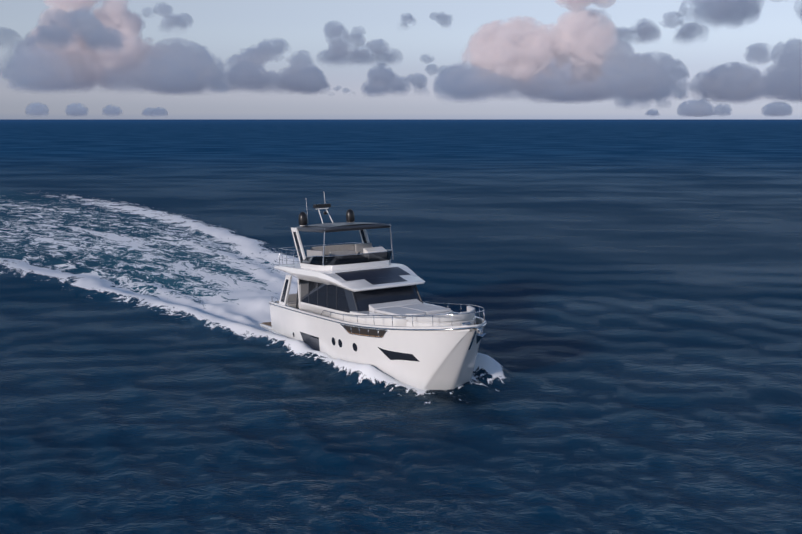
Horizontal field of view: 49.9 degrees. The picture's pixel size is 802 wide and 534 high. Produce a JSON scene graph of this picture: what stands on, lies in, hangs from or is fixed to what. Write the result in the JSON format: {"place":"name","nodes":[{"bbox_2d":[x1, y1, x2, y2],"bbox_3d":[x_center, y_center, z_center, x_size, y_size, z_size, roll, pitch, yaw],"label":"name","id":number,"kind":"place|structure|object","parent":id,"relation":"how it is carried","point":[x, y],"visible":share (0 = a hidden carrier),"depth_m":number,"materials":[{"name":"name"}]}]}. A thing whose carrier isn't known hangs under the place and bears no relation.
{"place":"outdoors","nodes":[
{"label":"outdoors","id":0,"kind":"place"},
{"bbox_2d":[0,119,801,533],"bbox_3d":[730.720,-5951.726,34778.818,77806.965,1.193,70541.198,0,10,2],"label":"sea","id":1,"kind":"structure","parent":0,"point":[632,287],"depth_m":47.23,"materials":[{"name":"liquid"}]},
{"bbox_2d":[259,195,486,389],"bbox_3d":[-1.585,1.051,42.450,5.255,9.681,19.029,-6,6,-30],"label":"yacht","id":2,"kind":"object","parent":1,"relation":"on","point":[362,303],"visible":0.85,"depth_m":40.33,"materials":[{"name":"white painted fiberglass"},{"name":"dark glass"},{"name":"metal"}]},
{"bbox_2d":[0,0,801,118],"label":"sky","id":3,"kind":"structure","parent":0,"point":[60,59],"materials":[{"name":"blue"}]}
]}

